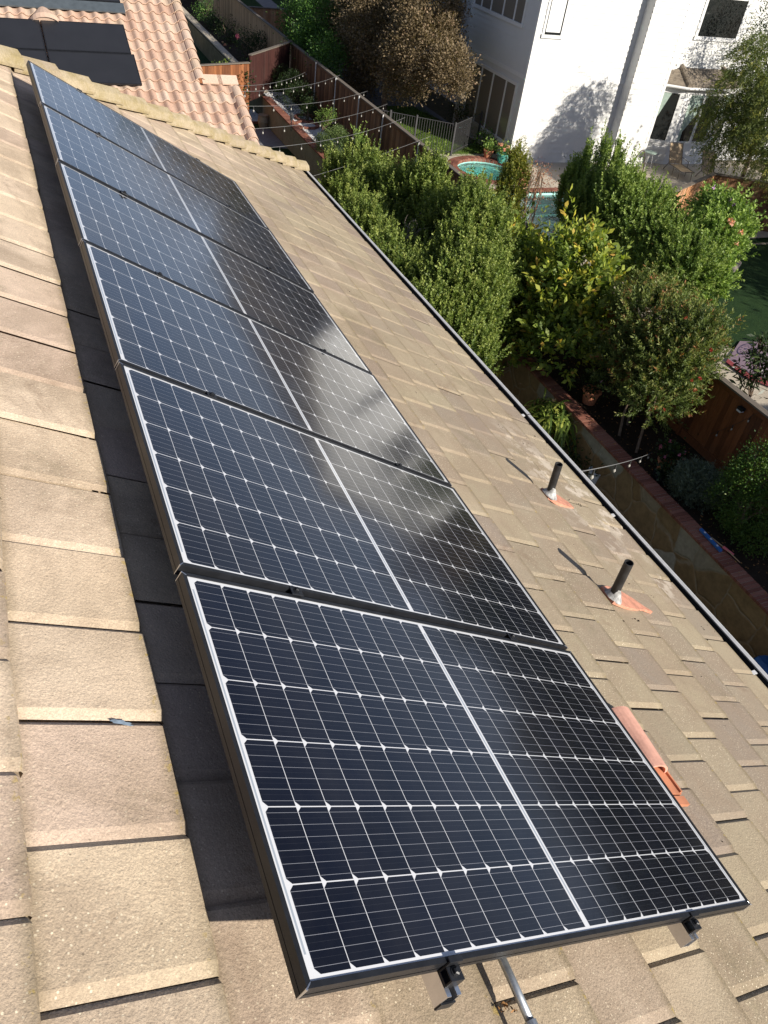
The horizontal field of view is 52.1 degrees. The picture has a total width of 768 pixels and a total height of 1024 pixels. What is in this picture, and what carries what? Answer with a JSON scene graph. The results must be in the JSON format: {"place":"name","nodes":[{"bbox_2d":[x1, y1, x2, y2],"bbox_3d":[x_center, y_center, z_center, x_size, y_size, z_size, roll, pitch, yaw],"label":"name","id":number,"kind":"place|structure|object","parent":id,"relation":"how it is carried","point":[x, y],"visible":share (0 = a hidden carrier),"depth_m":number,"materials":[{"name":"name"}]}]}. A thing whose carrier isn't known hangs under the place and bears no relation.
{"place":"outdoors","nodes":[
{"label":"outdoors","id":0,"kind":"place"},
{"bbox_2d":[256,0,302,27],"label":"path","id":1,"kind":"structure","parent":0,"point":[268,3],"depth_m":54.35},
{"bbox_2d":[240,0,345,26],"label":"lawn","id":2,"kind":"structure","parent":0,"point":[252,3],"depth_m":54.52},
{"bbox_2d":[249,92,345,153],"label":"white gravel","id":3,"kind":"structure","parent":0,"point":[310,133],"depth_m":35.02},
{"bbox_2d":[295,120,318,129],"bbox_3d":[-3.264,-16.383,33.280,1.060,0.090,1.060,-10,44,-21],"label":"brick ring","id":4,"kind":"object","parent":3,"relation":"on","point":[316,126],"visible":0.87,"depth_m":33.29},
{"bbox_2d":[330,60,448,122],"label":"shaded paving","id":5,"kind":"structure","parent":0,"point":[377,101],"depth_m":38.24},
{"bbox_2d":[265,0,353,77],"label":"green tree","id":6,"kind":"object","parent":5,"relation":"on","point":[300,37],"visible":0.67,"depth_m":36.81,"materials":[{"name":"green plant"}]},
{"bbox_2d":[193,43,750,655],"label":"yard","id":7,"kind":"structure","parent":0,"point":[203,59],"depth_m":33.95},
{"bbox_2d":[0,0,259,144],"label":"barrel tile house","id":8,"kind":"structure","parent":7,"relation":"on","point":[160,40],"depth_m":17.56,"materials":[{"name":"brown tile"}]},
{"bbox_2d":[0,17,45,49],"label":"black panel","id":9,"kind":"object","parent":8,"relation":"on","point":[18,33],"visible":0.87,"depth_m":16.70,"materials":[{"name":"glass"}]},
{"bbox_2d":[17,49,47,61],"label":"black panel","id":10,"kind":"object","parent":8,"relation":"on","point":[39,54],"visible":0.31,"depth_m":16.53,"materials":[{"name":"glass"}]},
{"bbox_2d":[0,0,125,15],"bbox_3d":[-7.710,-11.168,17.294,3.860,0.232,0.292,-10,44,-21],"label":"solar panel","id":11,"kind":"object","parent":8,"relation":"on","point":[90,6],"visible":1,"depth_m":17.52,"materials":[{"name":"glass"}]},
{"bbox_2d":[41,20,130,53],"bbox_3d":[-6.507,-10.374,17.189,1.730,0.418,0.896,-10,44,-21],"label":"black panel","id":12,"kind":"object","parent":8,"relation":"on","point":[71,36],"visible":1,"depth_m":17.16,"materials":[{"name":"glass"}]},
{"bbox_2d":[47,50,141,85],"bbox_3d":[-6.186,-9.503,16.841,1.780,0.418,0.896,-10,44,-21],"label":"black panel","id":13,"kind":"object","parent":8,"relation":"on","point":[110,69],"visible":0.7,"depth_m":16.86,"materials":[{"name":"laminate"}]},
{"bbox_2d":[198,62,249,116],"bbox_3d":[-7.386,-18.155,34.209,3.606,2.398,0.170,-26,52,-34],"label":"wooden fence","id":14,"kind":"object","parent":7,"relation":"on","point":[234,68],"visible":0.27,"depth_m":34.11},
{"bbox_2d":[258,113,267,127],"bbox_3d":[-5.448,-17.587,35.372,0.473,0.520,0.480,-10,44,-21],"label":"clay urn","id":15,"kind":"object","parent":7,"relation":"on","point":[262,120],"visible":1,"depth_m":35.23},
{"bbox_2d":[253,128,287,148],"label":"side patio","id":16,"kind":"structure","parent":7,"relation":"on","point":[268,137],"depth_m":34.32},
{"bbox_2d":[316,140,345,191],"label":"hedge shrub","id":17,"kind":"object","parent":7,"relation":"on","point":[329,164],"visible":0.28,"depth_m":25.56,"materials":[{"name":"green plant"}]},
{"bbox_2d":[326,163,400,238],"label":"hedge shrub","id":18,"kind":"object","parent":7,"relation":"on","point":[360,207],"visible":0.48,"depth_m":21.24,"materials":[{"name":"green plant"}]},
{"bbox_2d":[335,135,394,204],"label":"hedge shrub","id":19,"kind":"object","parent":7,"relation":"on","point":[368,157],"visible":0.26,"depth_m":23.93,"materials":[{"name":"green plant"}]},
{"bbox_2d":[0,45,767,1023],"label":"tiled house","id":20,"kind":"structure","parent":7,"relation":"on","point":[132,891],"depth_m":2.28,"materials":[{"name":"tile"}]},
{"bbox_2d":[421,968,460,1010],"bbox_3d":[-1.097,-1.005,3.666,0.111,0.153,6.295,-10,44,-21],"label":"mounting rail","id":21,"kind":"object","parent":20,"relation":"attached to","point":[441,996],"visible":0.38,"depth_m":1.54,"materials":[{"name":"metal"}]},
{"bbox_2d":[55,160,371,373],"bbox_3d":[-0.890,-1.295,4.289,1.692,0.039,1.021,18,29,-39],"label":"solar panel","id":22,"kind":"object","parent":21,"relation":"on","point":[110,220],"visible":0.94,"depth_m":4.16,"materials":[{"name":"glass"}]},
{"bbox_2d":[79,240,451,485],"bbox_3d":[-0.495,-0.638,3.592,1.692,0.038,1.021,18,29,-40],"label":"solar panel","id":23,"kind":"object","parent":21,"relation":"attached to","point":[159,326],"visible":0.91,"depth_m":3.44,"materials":[{"name":"glass"}]},
{"bbox_2d":[287,585,303,596],"bbox_3d":[-0.255,0.232,2.237,0.040,0.044,0.034,18,29,-40],"label":"module clamp","id":24,"kind":"object","parent":21,"relation":"attached to","point":[293,590],"visible":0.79,"depth_m":2.23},
{"bbox_2d":[438,954,464,987],"bbox_3d":[0.135,0.899,1.541,0.038,0.040,0.041,18,29,-40],"label":"module clamp","id":25,"kind":"object","parent":21,"relation":"on","point":[450,973],"visible":1,"depth_m":1.53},
{"bbox_2d":[175,571,751,999],"bbox_3d":[0.291,0.684,2.199,1.692,0.037,1.021,18,30,-39],"label":"solar panel","id":26,"kind":"object","parent":21,"relation":"on","point":[417,797],"visible":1,"depth_m":1.95,"materials":[{"name":"black glass"}]},
{"bbox_2d":[497,958,537,1023],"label":"metal conduit","id":27,"kind":"object","parent":20,"relation":"attached to","point":[523,1006],"visible":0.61,"depth_m":1.76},
{"bbox_2d":[540,462,573,507],"bbox_3d":[1.224,-0.180,5.421,0.267,0.403,0.150,-10,44,-21],"label":"vent pipe","id":28,"kind":"object","parent":20,"relation":"on","point":[549,493],"visible":0.99,"depth_m":5.38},
{"bbox_2d":[582,452,652,479],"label":"string lights","id":29,"kind":"object","parent":20,"relation":"hanging from","point":[593,472],"visible":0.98,"depth_m":10.20},
{"bbox_2d":[600,559,652,613],"bbox_3d":[1.446,0.426,4.556,0.399,0.496,0.165,-10,44,-21],"label":"vent pipe","id":30,"kind":"object","parent":20,"relation":"on","point":[614,594],"visible":0.98,"depth_m":4.47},
{"bbox_2d":[612,706,667,772],"bbox_3d":[1.011,0.939,3.193,0.168,0.141,0.310,-6,42,-17],"label":"clay barrel tile","id":31,"kind":"object","parent":20,"relation":"on","point":[627,719],"visible":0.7,"depth_m":3.16,"materials":[{"name":"ceramic"}]},
{"bbox_2d":[654,767,689,806],"bbox_3d":[1.090,1.046,3.095,0.122,0.077,0.248,-10,44,-21],"label":"clay pan tile","id":32,"kind":"object","parent":20,"relation":"on","point":[671,784],"visible":0.48,"depth_m":3.08,"materials":[{"name":"ceramic"}]},
{"bbox_2d":[667,923,698,947],"bbox_3d":[-0.386,-0.780,4.285,0.111,0.153,6.289,-10,44,-21],"label":"mounting rail","id":33,"kind":"object","parent":20,"relation":"attached to","point":[682,936],"visible":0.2,"depth_m":2.16,"materials":[{"name":"metal"}]},
{"bbox_2d":[26,60,269,229],"bbox_3d":[-1.677,-2.616,5.681,1.692,0.039,1.021,18,29,-40],"label":"solar panel","id":34,"kind":"object","parent":33,"relation":"attached to","point":[57,94],"visible":0.88,"depth_m":5.58,"materials":[{"name":"glass"}]},
{"bbox_2d":[39,103,313,292],"bbox_3d":[-1.281,-1.956,4.986,1.692,0.037,1.021,18,29,-40],"label":"solar panel","id":35,"kind":"object","parent":33,"relation":"attached to","point":[88,152],"visible":0.9,"depth_m":4.87,"materials":[{"name":"glass"}]},
{"bbox_2d":[115,362,567,649],"bbox_3d":[-0.102,0.021,2.892,1.692,0.038,1.021,18,29,-40],"label":"solar panel","id":36,"kind":"object","parent":33,"relation":"attached to","point":[240,495],"visible":0.91,"depth_m":2.70,"materials":[{"name":"glass"}]},
{"bbox_2d":[682,911,701,933],"bbox_3d":[0.848,1.127,2.158,0.038,0.040,0.041,18,29,-40],"label":"module clamp","id":37,"kind":"object","parent":33,"relation":"on","point":[691,924],"visible":1,"depth_m":2.15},
{"bbox_2d":[371,147,427,229],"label":"hedge shrub","id":38,"kind":"object","parent":7,"relation":"on","point":[392,177],"visible":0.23,"depth_m":22.26,"materials":[{"name":"green plant"}]},
{"bbox_2d":[365,210,468,324],"bbox_3d":[0.451,-5.061,19.441,1.765,3.655,4.742,-6,43,-17],"label":"hedge shrub","id":39,"kind":"object","parent":7,"relation":"on","point":[389,244],"visible":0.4,"depth_m":18.77,"materials":[{"name":"green plant"}]},
{"bbox_2d":[397,129,456,242],"bbox_3d":[1.217,-7.877,22.099,1.852,4.651,3.691,-4,42,-15],"label":"hedge shrub","id":40,"kind":"object","parent":7,"relation":"on","point":[430,188],"visible":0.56,"depth_m":21.44,"materials":[{"name":"green plant"}]},
{"bbox_2d":[384,214,503,314],"bbox_3d":[1.240,-5.663,20.019,2.807,4.008,5.559,-10,44,-21],"label":"hedge shrub","id":41,"kind":"object","parent":7,"relation":"on","point":[449,263],"visible":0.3,"depth_m":18.02,"materials":[{"name":"green plant"}]},
{"bbox_2d":[425,166,523,263],"bbox_3d":[1.929,-6.387,20.464,2.741,4.678,3.511,-10,44,-21],"label":"hedge shrub","id":42,"kind":"object","parent":7,"relation":"on","point":[473,208],"visible":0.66,"depth_m":19.25,"materials":[{"name":"green plant"}]},
{"bbox_2d":[432,233,523,351],"bbox_3d":[2.074,-4.583,18.888,2.146,4.035,3.162,11,40,3],"label":"hedge shrub","id":43,"kind":"object","parent":7,"relation":"on","point":[495,312],"visible":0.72,"depth_m":17.91,"materials":[{"name":"green plant"}]},
{"bbox_2d":[434,218,523,373],"bbox_3d":[2.367,-4.527,18.809,2.208,4.132,4.521,21,42,14],"label":"hedge shrub","id":44,"kind":"object","parent":7,"relation":"on","point":[474,335],"visible":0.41,"depth_m":17.41,"materials":[{"name":"green plant"}]},
{"bbox_2d":[262,96,767,657],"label":"retaining wall","id":45,"kind":"structure","parent":7,"relation":"on","point":[726,590],"depth_m":16.36,"materials":[{"name":"brown"}]},
{"bbox_2d":[699,528,721,551],"bbox_3d":[6.279,0.535,15.114,0.060,0.053,0.634,-8,43,-19],"label":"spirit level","id":46,"kind":"object","parent":45,"relation":"on","point":[711,540],"visible":1,"depth_m":15.08,"materials":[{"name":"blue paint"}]},
{"bbox_2d":[524,388,576,458],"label":"strap leaf plant","id":47,"kind":"object","parent":7,"relation":"on","point":[548,418],"visible":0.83,"depth_m":18.18,"materials":[{"name":"green plant"}]},
{"bbox_2d":[553,430,603,476],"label":"ground fern","id":48,"kind":"object","parent":7,"relation":"on","point":[564,448],"visible":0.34,"depth_m":17.98,"materials":[{"name":"green plant"}]},
{"bbox_2d":[753,655,767,674],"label":"tarp","id":49,"kind":"object","parent":7,"relation":"on","point":[761,661],"visible":0.15,"depth_m":13.59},
{"bbox_2d":[178,9,767,348],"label":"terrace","id":50,"kind":"structure","parent":0,"point":[207,48],"depth_m":39.89,"materials":[{"name":"concrete"}]},
{"bbox_2d":[177,0,253,72],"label":"planting bed","id":51,"kind":"object","parent":50,"relation":"on","point":[188,6],"visible":0.33,"depth_m":45.31,"materials":[{"name":"soil"}]},
{"bbox_2d":[190,0,219,23],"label":"rose bush","id":52,"kind":"object","parent":51,"relation":"on","point":[206,12],"visible":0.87,"depth_m":46.26,"materials":[{"name":"green plant"}]},
{"bbox_2d":[201,9,224,30],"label":"rose bush","id":53,"kind":"object","parent":51,"relation":"on","point":[214,24],"visible":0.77,"depth_m":45.62,"materials":[{"name":"green plant"}]},
{"bbox_2d":[209,13,246,44],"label":"rose bush","id":54,"kind":"object","parent":51,"relation":"on","point":[227,37],"visible":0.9,"depth_m":43.49,"materials":[{"name":"green plant"}]},
{"bbox_2d":[222,24,260,57],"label":"rose bush","id":55,"kind":"object","parent":51,"relation":"on","point":[243,52],"visible":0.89,"depth_m":40.66,"materials":[{"name":"green plant"}]},
{"bbox_2d":[239,20,267,51],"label":"rose bush","id":56,"kind":"object","parent":51,"relation":"on","point":[259,40],"visible":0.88,"depth_m":40.47,"materials":[{"name":"green plant"}]},
{"bbox_2d":[174,1,267,92],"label":"block wall","id":57,"kind":"structure","parent":50,"relation":"on","point":[210,37],"depth_m":43.76,"materials":[{"name":"concrete"}]},
{"bbox_2d":[198,0,292,72],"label":"wooden fence","id":58,"kind":"object","parent":50,"relation":"on","point":[245,15],"visible":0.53,"depth_m":43.33,"materials":[{"name":"wood"}]},
{"bbox_2d":[248,41,290,100],"bbox_3d":[-5.267,-20.462,36.445,0.160,1.872,4.120,18,41,11],"label":"wooden fence","id":59,"kind":"object","parent":50,"relation":"on","point":[264,63],"visible":0.8,"depth_m":36.12,"materials":[{"name":"wood"}]},
{"bbox_2d":[248,6,294,36],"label":"wooden fence","id":60,"kind":"object","parent":50,"relation":"on","point":[267,17],"visible":0.36,"depth_m":43.71,"materials":[{"name":"orange wood"}]},
{"bbox_2d":[376,106,482,155],"bbox_3d":[1.570,-17.000,34.975,4.000,0.001,7.400,-10,44,-21],"label":"lawn strip","id":61,"kind":"object","parent":50,"relation":"on","point":[433,137],"visible":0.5,"depth_m":35.09,"materials":[{"name":"plant"}]},
{"bbox_2d":[309,0,484,111],"bbox_3d":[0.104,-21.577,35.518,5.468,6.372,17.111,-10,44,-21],"label":"plum tree","id":62,"kind":"object","parent":61,"relation":"on","point":[401,51],"visible":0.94,"depth_m":32.26,"materials":[{"name":"brown plant"}]},
{"bbox_2d":[381,110,482,155],"bbox_3d":[1.993,-15.752,32.593,5.238,1.320,1.970,-7,43,-18],"label":"metal fence","id":63,"kind":"object","parent":61,"relation":"on","point":[480,115],"visible":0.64,"depth_m":32.33,"materials":[{"name":"black metal"}]},
{"bbox_2d":[445,99,474,135],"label":"patio shrub","id":64,"kind":"object","parent":61,"relation":"on","point":[464,115],"visible":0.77,"depth_m":34.83,"materials":[{"name":"green plant"}]},
{"bbox_2d":[468,117,498,149],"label":"patio shrub","id":65,"kind":"object","parent":61,"relation":"on","point":[483,134],"visible":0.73,"depth_m":33.48,"materials":[{"name":"green plant"}]},
{"bbox_2d":[262,84,767,592],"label":"planting bed","id":66,"kind":"object","parent":50,"relation":"on","point":[602,410],"depth_m":18.00,"materials":[{"name":"soil"}]},
{"bbox_2d":[271,63,317,113],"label":"topiary shrub","id":67,"kind":"object","parent":66,"relation":"on","point":[291,87],"visible":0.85,"depth_m":35.18,"materials":[{"name":"green plant"}]},
{"bbox_2d":[295,93,320,122],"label":"topiary shrub","id":68,"kind":"object","parent":66,"relation":"on","point":[304,104],"visible":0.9,"depth_m":33.59,"materials":[{"name":"green plant"}]},
{"bbox_2d":[313,104,337,133],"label":"topiary shrub","id":69,"kind":"object","parent":66,"relation":"on","point":[329,114],"visible":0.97,"depth_m":31.09,"materials":[{"name":"green plant"}]},
{"bbox_2d":[313,123,352,152],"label":"topiary shrub","id":70,"kind":"object","parent":66,"relation":"on","point":[327,144],"visible":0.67,"depth_m":30.10,"materials":[{"name":"green plant"}]},
{"bbox_2d":[350,120,373,149],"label":"thin shrub","id":71,"kind":"object","parent":66,"relation":"on","point":[359,137],"visible":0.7,"depth_m":29.74,"materials":[{"name":"green plant"}]},
{"bbox_2d":[289,42,599,344],"bbox_3d":[0.444,-13.390,29.202,0.170,1.772,26.300,-10,44,-21],"label":"wooden fence","id":72,"kind":"object","parent":66,"relation":"on","point":[395,135],"visible":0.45,"depth_m":32.00,"materials":[{"name":"wood"}]},
{"bbox_2d":[491,135,533,225],"bbox_3d":[3.249,-8.061,21.543,1.534,4.316,1.481,-10,44,-21],"label":"golden conifer","id":73,"kind":"object","parent":66,"relation":"on","point":[511,175],"visible":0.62,"depth_m":20.81,"materials":[{"name":"green plant"}]},
{"bbox_2d":[517,156,562,233],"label":"russet shrub","id":74,"kind":"object","parent":66,"relation":"on","point":[537,178],"visible":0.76,"depth_m":20.92,"materials":[{"name":"brown plant"}]},
{"bbox_2d":[487,183,633,390],"bbox_3d":[3.739,-5.540,19.257,3.714,4.578,6.290,-10,44,-21],"label":"fruit tree","id":75,"kind":"object","parent":66,"relation":"on","point":[551,272],"visible":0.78,"depth_m":18.22,"materials":[{"name":"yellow plant"}]},
{"bbox_2d":[575,369,612,405],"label":"potted plant","id":76,"kind":"object","parent":66,"relation":"on","point":[591,390],"visible":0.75,"depth_m":18.51,"materials":[{"name":"green plant"}]},
{"bbox_2d":[574,252,747,452],"bbox_3d":[5.919,-3.414,17.124,2.864,3.694,4.030,-10,44,-21],"label":"bottlebrush tree","id":77,"kind":"object","parent":66,"relation":"on","point":[655,343],"visible":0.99,"depth_m":16.44,"materials":[{"name":"green plant"}]},
{"bbox_2d":[648,458,677,485],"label":"potted plant","id":78,"kind":"object","parent":66,"relation":"on","point":[659,475],"visible":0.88,"depth_m":16.46,"materials":[{"name":"green plant"}]},
{"bbox_2d":[651,434,692,470],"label":"potted plant","id":79,"kind":"object","parent":66,"relation":"on","point":[666,457],"visible":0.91,"depth_m":16.57,"materials":[{"name":"green plant"}]},
{"bbox_2d":[585,293,767,513],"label":"wooden fence","id":80,"kind":"object","parent":66,"relation":"on","point":[721,412],"visible":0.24,"depth_m":17.02,"materials":[{"name":"wood"}]},
{"bbox_2d":[663,455,731,514],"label":"lavender shrub","id":81,"kind":"object","parent":66,"relation":"on","point":[682,478],"visible":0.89,"depth_m":15.97,"materials":[{"name":"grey plant"}]},
{"bbox_2d":[701,427,767,559],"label":"boxwood shrub","id":82,"kind":"object","parent":66,"relation":"on","point":[757,493],"visible":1,"depth_m":15.02,"materials":[{"name":"green plant"}]},
{"bbox_2d":[423,0,767,165],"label":"white house","id":83,"kind":"structure","parent":50,"relation":"on","point":[555,85],"depth_m":32.25,"materials":[{"name":"paint"}]},
{"bbox_2d":[461,58,517,144],"bbox_3d":[4.425,-17.430,33.314,0.140,2.340,4.110,-10,44,-21],"label":"window","id":84,"kind":"structure","parent":83,"relation":"in","point":[495,96],"depth_m":33.02,"materials":[{"name":"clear glass"}]},
{"bbox_2d":[472,0,527,27],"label":"window","id":85,"kind":"structure","parent":83,"relation":"in","point":[513,12],"depth_m":31.07,"materials":[{"name":"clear glass"}]},
{"bbox_2d":[540,0,570,38],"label":"window","id":86,"kind":"structure","parent":83,"relation":"in","point":[557,10],"depth_m":29.65,"materials":[{"name":"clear glass"}]},
{"bbox_2d":[643,87,735,163],"bbox_3d":[13.543,-17.182,34.986,4.801,3.140,0.630,-10,44,-21],"label":"bay window","id":87,"kind":"structure","parent":83,"relation":"in","point":[672,124],"depth_m":34.50,"materials":[{"name":"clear glass"}]},
{"bbox_2d":[693,0,751,42],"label":"window","id":88,"kind":"structure","parent":83,"relation":"in","point":[720,20],"depth_m":32.64,"materials":[{"name":"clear glass"}]},
{"bbox_2d":[440,154,767,237],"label":"pool deck","id":89,"kind":"structure","parent":50,"relation":"on","point":[683,178],"depth_m":33.75,"materials":[{"name":"concrete"}]},
{"bbox_2d":[448,155,505,184],"bbox_3d":[4.163,-13.379,31.979,3.420,1.095,3.420,-10,44,-21],"label":"spa","id":90,"kind":"object","parent":89,"relation":"in","point":[478,163],"visible":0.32,"depth_m":32.23,"materials":[{"name":"liquid"}]},
{"bbox_2d":[494,140,511,163],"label":"potted plant","id":91,"kind":"object","parent":90,"relation":"on","point":[502,154],"visible":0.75,"depth_m":32.35,"materials":[{"name":"green plant"}]},
{"bbox_2d":[480,136,497,157],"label":"potted plant","id":92,"kind":"object","parent":89,"relation":"on","point":[488,152],"visible":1,"depth_m":32.59,"materials":[{"name":"green plant"}]},
{"bbox_2d":[489,187,625,245],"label":"swimming pool","id":93,"kind":"structure","parent":89,"relation":"in","point":[543,204],"depth_m":29.35,"materials":[{"name":"paint"}]},
{"bbox_2d":[663,142,694,180],"bbox_3d":[12.858,-15.170,34.047,0.678,1.104,1.644,-2,41,-12],"label":"lounge chair","id":94,"kind":"object","parent":89,"relation":"on","point":[676,153],"visible":1,"depth_m":34.34,"materials":[{"name":"brown metal"}]},
{"bbox_2d":[696,150,721,175],"bbox_3d":[14.168,-14.699,33.739,0.678,1.104,1.644,-3,42,-14],"label":"lounge chair","id":95,"kind":"object","parent":89,"relation":"on","point":[704,166],"visible":0.25,"depth_m":34.05,"materials":[{"name":"brown metal"}]},
{"bbox_2d":[685,13,767,203],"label":"willow tree","id":96,"kind":"object","parent":89,"relation":"on","point":[742,128],"visible":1,"depth_m":27.58,"materials":[{"name":"green plant"}]},
{"bbox_2d":[733,0,767,179],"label":"tall dark tree","id":97,"kind":"object","parent":89,"relation":"on","point":[760,22],"visible":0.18,"depth_m":31.59,"materials":[{"name":"green plant"}]},
{"bbox_2d":[276,89,767,593],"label":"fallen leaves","id":98,"kind":"object","parent":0,"point":[626,429],"visible":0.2,"depth_m":17.89,"materials":[{"name":"brown plant"}]},
{"bbox_2d":[553,227,767,347],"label":"back lawn","id":99,"kind":"structure","parent":0,"point":[750,296],"depth_m":24.83,"materials":[{"name":"plant"}]},
{"bbox_2d":[673,172,717,213],"bbox_3d":[10.448,-10.691,27.888,0.160,1.788,5.054,33,46,26],"label":"wooden fence","id":100,"kind":"object","parent":99,"relation":"on","point":[690,189],"visible":0.31,"depth_m":27.92,"materials":[{"name":"orange wood"}]},
{"bbox_2d":[711,173,767,231],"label":"wooden fence","id":101,"kind":"object","parent":99,"relation":"on","point":[732,182],"visible":0.32,"depth_m":29.14,"materials":[{"name":"wood"}]},
{"bbox_2d":[726,341,767,386],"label":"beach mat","id":102,"kind":"object","parent":99,"relation":"on","point":[742,345],"visible":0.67,"depth_m":21.53,"materials":[{"name":"pink"}]},
{"bbox_2d":[580,256,767,410],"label":"garden patio","id":103,"kind":"structure","parent":0,"point":[763,402],"depth_m":20.51,"materials":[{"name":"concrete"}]},
{"bbox_2d":[546,118,652,265],"bbox_3d":[5.744,-7.946,21.401,2.032,4.925,3.301,-10,44,-21],"label":"hedge shrub","id":104,"kind":"object","parent":103,"relation":"on","point":[593,189],"visible":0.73,"depth_m":20.49,"materials":[{"name":"green plant"}]},
{"bbox_2d":[593,166,731,313],"bbox_3d":[6.816,-6.315,20.287,2.900,4.171,4.876,-10,44,-21],"label":"hedge shrub","id":105,"kind":"object","parent":103,"relation":"on","point":[655,229],"visible":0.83,"depth_m":19.25,"materials":[{"name":"green plant"}]},
{"bbox_2d":[670,178,767,305],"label":"hedge shrub","id":106,"kind":"object","parent":103,"relation":"on","point":[724,209],"visible":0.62,"depth_m":19.11,"materials":[{"name":"green plant"}]},
{"bbox_2d":[721,330,767,400],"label":"bush","id":107,"kind":"object","parent":103,"relation":"on","point":[758,357],"visible":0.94,"depth_m":17.48,"materials":[{"name":"green plant"}]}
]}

